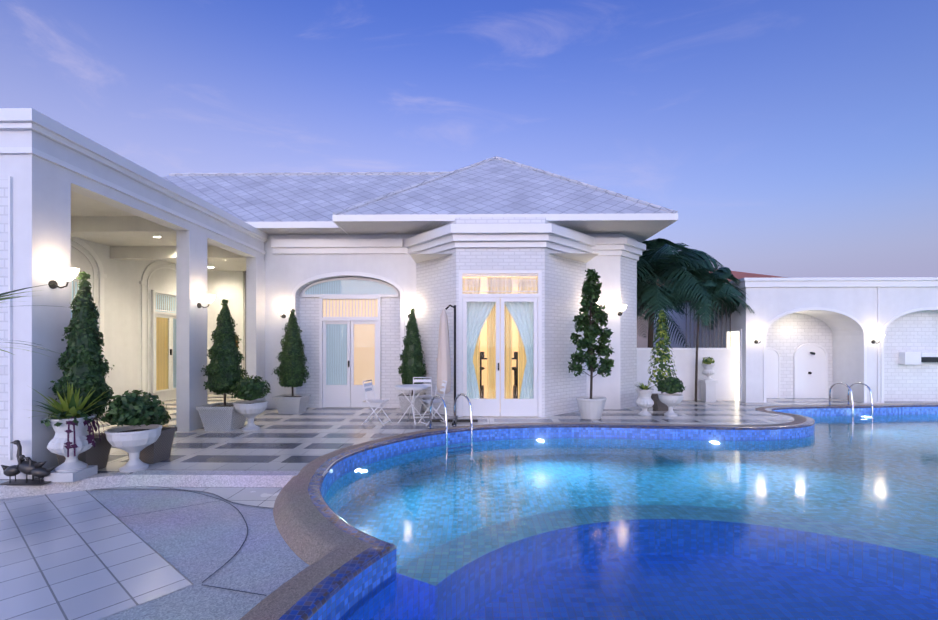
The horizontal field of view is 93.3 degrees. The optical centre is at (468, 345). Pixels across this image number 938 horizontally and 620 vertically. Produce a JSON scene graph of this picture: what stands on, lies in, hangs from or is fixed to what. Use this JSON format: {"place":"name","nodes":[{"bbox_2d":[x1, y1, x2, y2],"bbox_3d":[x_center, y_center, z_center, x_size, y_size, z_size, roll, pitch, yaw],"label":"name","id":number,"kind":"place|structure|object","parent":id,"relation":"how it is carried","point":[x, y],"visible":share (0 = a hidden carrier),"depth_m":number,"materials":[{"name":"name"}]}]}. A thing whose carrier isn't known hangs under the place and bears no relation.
{"place":"outdoors","nodes":[
{"label":"outdoors","id":0,"kind":"place"},
{"bbox_2d":[0,489,309,619],"bbox_3d":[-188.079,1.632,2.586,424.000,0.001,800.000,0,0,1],"label":"lower deck","id":1,"kind":"structure","parent":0,"point":[197,545],"depth_m":3.56,"materials":[{"name":"grey stone"}]},
{"bbox_2d":[0,108,273,478],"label":"porch wing walls","id":2,"kind":"structure","parent":1,"relation":"on","point":[103,217],"depth_m":7.75,"materials":[{"name":"white paint"}]},
{"bbox_2d":[48,267,79,288],"bbox_3d":[-4.780,-0.788,5.235,0.295,0.240,0.205,0,0,1],"label":"sconce","id":3,"kind":"object","parent":2,"relation":"attached to","point":[67,274],"depth_m":5.20,"materials":[{"name":"white glass"}]},
{"bbox_2d":[197,294,215,307],"bbox_3d":[-4.741,-0.788,8.009,0.295,0.240,0.205,0,0,1],"label":"sconce","id":4,"kind":"object","parent":2,"relation":"attached to","point":[209,298],"visible":1,"depth_m":7.97,"materials":[{"name":"white glass"}]},
{"bbox_2d":[0,487,281,619],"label":"deck inlays","id":5,"kind":"object","parent":1,"relation":"on","point":[82,555],"visible":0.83,"depth_m":3.37,"materials":[{"name":"grey tile"}]},
{"bbox_2d":[0,284,73,358],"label":"fronds","id":6,"kind":"object","parent":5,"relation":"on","point":[4,295],"visible":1,"depth_m":3.54,"materials":[{"name":"green plant"}]},
{"bbox_2d":[0,470,328,498],"bbox_3d":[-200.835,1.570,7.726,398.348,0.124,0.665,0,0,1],"label":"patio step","id":7,"kind":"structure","parent":1,"relation":"on","point":[156,478],"depth_m":5.11,"materials":[{"name":"grey stone"}]},
{"bbox_2d":[0,440,55,485],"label":"duck statues","id":8,"kind":"object","parent":7,"relation":"on","point":[27,466],"visible":1,"depth_m":4.83,"materials":[{"name":"brown metal"}]},
{"bbox_2d":[91,486,268,595],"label":"deck joints","id":9,"kind":"object","parent":1,"relation":"on","point":[203,503],"visible":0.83,"depth_m":4.25,"materials":[{"name":"grey"}]},
{"bbox_2d":[637,263,689,347],"bbox_3d":[4.846,-0.494,14.054,4.062,4.258,4.059,0,0,24],"label":"palm tree","id":10,"kind":"object","parent":1,"relation":"on","point":[641,294],"visible":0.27,"depth_m":13.04,"materials":[{"name":"green plant"}]},
{"bbox_2d":[637,238,729,347],"bbox_3d":[5.266,-0.816,12.943,4.141,4.901,4.819,0,0,31],"label":"palm tree","id":11,"kind":"object","parent":1,"relation":"on","point":[667,261],"visible":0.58,"depth_m":11.98,"materials":[{"name":"green plant"}]},
{"bbox_2d":[643,267,754,400],"bbox_3d":[6.275,-0.252,12.025,2.660,3.770,2.658,0,0,1],"label":"palm tree","id":12,"kind":"object","parent":1,"relation":"on","point":[716,281],"visible":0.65,"depth_m":11.63,"materials":[{"name":"green plant"}]},
{"bbox_2d":[271,217,645,416],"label":"house walls","id":13,"kind":"structure","parent":0,"point":[347,298],"depth_m":10.44,"materials":[{"name":"white paint"}]},
{"bbox_2d":[276,307,285,317],"bbox_3d":[-4.404,-0.757,10.400,0.210,0.240,0.292,0,0,1],"label":"wall lamp","id":14,"kind":"object","parent":13,"relation":"attached to","point":[280,310],"depth_m":10.31,"materials":[{"name":"white glass"}]},
{"bbox_2d":[404,307,412,317],"bbox_3d":[-1.404,-0.757,10.359,0.210,0.240,0.292,0,0,1],"label":"wall lamp","id":15,"kind":"object","parent":13,"relation":"attached to","point":[407,309],"depth_m":10.25,"materials":[{"name":"white glass"}]},
{"bbox_2d":[162,156,677,242],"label":"house roof","id":16,"kind":"structure","parent":13,"relation":"on","point":[321,203],"depth_m":10.46,"materials":[{"name":"grey tile"}]},
{"bbox_2d":[480,352,486,398],"bbox_3d":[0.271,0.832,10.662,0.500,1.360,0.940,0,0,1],"label":"door handle","id":17,"kind":"object","parent":13,"relation":"attached to","point":[481,385],"depth_m":10.25,"materials":[{"name":"black metal"}]},
{"bbox_2d":[463,277,536,398],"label":"bay curtains","id":18,"kind":"object","parent":13,"relation":"attached to","point":[525,373],"depth_m":9.69,"materials":[{"name":"white fabric"}]},
{"bbox_2d":[512,352,517,398],"bbox_3d":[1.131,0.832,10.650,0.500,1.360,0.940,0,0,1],"label":"door handle","id":19,"kind":"object","parent":13,"relation":"attached to","point":[515,393],"depth_m":10.27,"materials":[{"name":"black metal"}]},
{"bbox_2d":[618,305,626,315],"bbox_3d":[3.546,-0.808,10.290,0.210,0.240,0.292,0,0,1],"label":"wall lamp","id":20,"kind":"object","parent":13,"relation":"attached to","point":[622,308],"visible":0.96,"depth_m":10.20,"materials":[{"name":"white glass"}]},
{"bbox_2d":[0,394,937,480],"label":"terrace floor","id":21,"kind":"structure","parent":0,"point":[276,441],"depth_m":8.24,"materials":[{"name":"tile"}]},
{"bbox_2d":[29,382,110,481],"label":"potted plant","id":22,"kind":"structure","parent":21,"relation":"on","point":[71,420],"depth_m":4.95,"materials":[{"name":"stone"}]},
{"bbox_2d":[50,271,115,469],"bbox_3d":[-4.625,0.307,5.372,0.640,2.411,0.605,0,0,1],"label":"topiary plant","id":23,"kind":"object","parent":21,"relation":"on","point":[86,369],"depth_m":5.26,"materials":[{"name":"green plant"}]},
{"bbox_2d":[100,390,166,471],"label":"potted plant","id":24,"kind":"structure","parent":21,"relation":"on","point":[134,409],"depth_m":5.27,"materials":[{"name":"stone"}]},
{"bbox_2d":[127,410,176,463],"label":"potted plant","id":25,"kind":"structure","parent":21,"relation":"on","point":[159,449],"depth_m":5.74,"materials":[{"name":"grey concrete"}]},
{"bbox_2d":[196,299,247,430],"bbox_3d":[-4.426,0.338,7.966,0.816,2.350,0.770,0,0,1],"label":"topiary plant","id":26,"kind":"object","parent":21,"relation":"on","point":[224,371],"visible":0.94,"depth_m":7.81,"materials":[{"name":"green plant"}]},
{"bbox_2d":[230,375,270,430],"bbox_3d":[-3.899,1.013,7.915,0.662,1.000,0.663,0,0,1],"label":"potted plant","id":27,"kind":"object","parent":21,"relation":"on","point":[249,391],"visible":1,"depth_m":7.76,"materials":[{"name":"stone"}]},
{"bbox_2d":[272,309,311,413],"bbox_3d":[-3.961,0.344,9.975,0.850,2.336,0.783,0,0,1],"label":"topiary plant","id":28,"kind":"object","parent":21,"relation":"on","point":[291,371],"visible":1,"depth_m":9.76,"materials":[{"name":"green plant"}]},
{"bbox_2d":[362,380,391,425],"bbox_3d":[-1.782,1.101,8.560,0.462,0.836,0.402,0,0,11],"label":"bistro chair","id":29,"kind":"object","parent":21,"relation":"on","point":[380,401],"visible":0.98,"depth_m":8.55,"materials":[{"name":"white"}]},
{"bbox_2d":[395,384,427,423],"bbox_3d":[-1.127,1.158,8.701,0.660,0.721,0.660,0,0,1],"label":"bistro table","id":30,"kind":"object","parent":21,"relation":"on","point":[414,387],"visible":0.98,"depth_m":8.62,"materials":[{"name":"white"}]},
{"bbox_2d":[397,307,426,413],"bbox_3d":[-1.263,0.332,10.034,0.723,2.361,0.732,0,0,1],"label":"topiary plant","id":31,"kind":"object","parent":21,"relation":"on","point":[411,357],"depth_m":9.84,"materials":[{"name":"green plant"}]},
{"bbox_2d":[413,377,432,418],"bbox_3d":[-0.969,1.101,9.302,0.402,0.836,0.462,0,0,-9],"label":"folding chair","id":32,"kind":"object","parent":21,"relation":"on","point":[424,380],"visible":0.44,"depth_m":9.46,"materials":[{"name":"white"}]},
{"bbox_2d":[418,380,446,425],"bbox_3d":[-0.696,1.101,8.547,0.462,0.836,0.402,0,0,-29],"label":"bistro chair","id":33,"kind":"object","parent":21,"relation":"on","point":[436,400],"visible":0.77,"depth_m":8.54,"materials":[{"name":"white"}]},
{"bbox_2d":[428,393,472,446],"bbox_3d":[-0.324,1.675,7.922,0.578,1.597,0.710,0,0,-31],"label":"pool ladder","id":34,"kind":"object","parent":21,"relation":"on","point":[445,410],"visible":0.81,"depth_m":7.82,"materials":[{"name":"silver metal"}]},
{"bbox_2d":[432,305,477,425],"bbox_3d":[-0.276,0.354,8.739,0.693,2.317,0.693,0,0,-44],"label":"closed umbrella","id":35,"kind":"object","parent":21,"relation":"on","point":[443,359],"visible":0.92,"depth_m":8.69,"materials":[{"name":"white fabric"}]},
{"bbox_2d":[568,269,614,419],"bbox_3d":[2.521,-0.037,9.140,0.916,3.099,1.003,0,0,25],"label":"bay tree","id":36,"kind":"object","parent":21,"relation":"on","point":[590,407],"visible":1,"depth_m":9.01,"materials":[{"name":"green plant"}]},
{"bbox_2d":[635,382,654,415],"bbox_3d":[3.820,1.135,9.569,0.533,0.755,0.551,0,0,1],"label":"urn planter","id":37,"kind":"object","parent":21,"relation":"on","point":[644,401],"visible":1,"depth_m":9.49,"materials":[{"name":"stone"}]},
{"bbox_2d":[648,310,676,410],"bbox_3d":[4.506,0.341,10.306,0.669,2.343,0.697,0,0,29],"label":"potted tree","id":38,"kind":"object","parent":21,"relation":"on","point":[658,405],"visible":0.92,"depth_m":10.23,"materials":[{"name":"green plant"}]},
{"bbox_2d":[656,376,684,415],"bbox_3d":[4.344,1.091,9.533,0.596,0.843,0.555,0,0,1],"label":"potted plant","id":39,"kind":"object","parent":21,"relation":"on","point":[670,387],"visible":1,"depth_m":9.40,"materials":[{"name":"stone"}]},
{"bbox_2d":[637,301,734,399],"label":"boundary wall","id":40,"kind":"structure","parent":21,"relation":"on","point":[683,359],"depth_m":12.20,"materials":[{"name":"white paint"}]},
{"bbox_2d":[699,357,717,401],"bbox_3d":[6.431,0.967,11.872,0.347,1.331,0.396,0,0,1],"label":"planter on pedestal","id":41,"kind":"object","parent":21,"relation":"on","point":[708,388],"visible":0.98,"depth_m":11.78,"materials":[{"name":"white stone"}]},
{"bbox_2d":[828,382,872,416],"bbox_3d":[9.420,1.694,10.938,0.578,1.557,0.710,0,0,-4],"label":"pool ladder","id":42,"kind":"object","parent":21,"relation":"on","point":[851,395],"visible":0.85,"depth_m":10.74,"materials":[{"name":"silver metal"}]},
{"bbox_2d":[0,0,937,277],"label":"sky","id":43,"kind":"structure","parent":0,"point":[785,138],"materials":[{"name":"blue"}]},
{"bbox_2d":[637,269,787,347],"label":"neighbour house","id":44,"kind":"structure","parent":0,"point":[642,342],"depth_m":24.86,"materials":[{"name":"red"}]},
{"bbox_2d":[653,277,937,402],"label":"pool house walls","id":45,"kind":"structure","parent":0,"point":[818,338],"depth_m":11.91,"materials":[{"name":"white paint"}]},
{"bbox_2d":[754,334,764,343],"bbox_3d":[7.563,-0.158,11.535,0.210,0.240,0.292,0,0,1],"label":"wall lamp","id":46,"kind":"object","parent":45,"relation":"attached to","point":[760,337],"depth_m":11.45,"materials":[{"name":"white glass"}]},
{"bbox_2d":[871,334,884,343],"bbox_3d":[10.613,-0.158,11.492,0.210,0.240,0.292,0,0,1],"label":"wall lamp","id":47,"kind":"object","parent":45,"relation":"attached to","point":[879,337],"depth_m":11.42,"materials":[{"name":"white metal"}]},
{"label":"pool floor","id":48,"kind":"structure","parent":0,"visible":0},
{"bbox_2d":[309,407,937,619],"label":"pool walls","id":49,"kind":"structure","parent":48,"relation":"on","point":[340,603],"depth_m":8.06,"materials":[{"name":"blue tile"}]},
{"bbox_2d":[239,404,937,619],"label":"pool coping","id":50,"kind":"object","parent":49,"relation":"on","point":[328,544],"visible":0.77,"depth_m":3.67,"materials":[{"name":"brown stone"}]},
{"bbox_2d":[323,414,937,619],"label":"pool water surface","id":51,"kind":"object","parent":49,"relation":"in","point":[833,518],"depth_m":4.23,"materials":[{"name":"blue liquid"}]}
]}

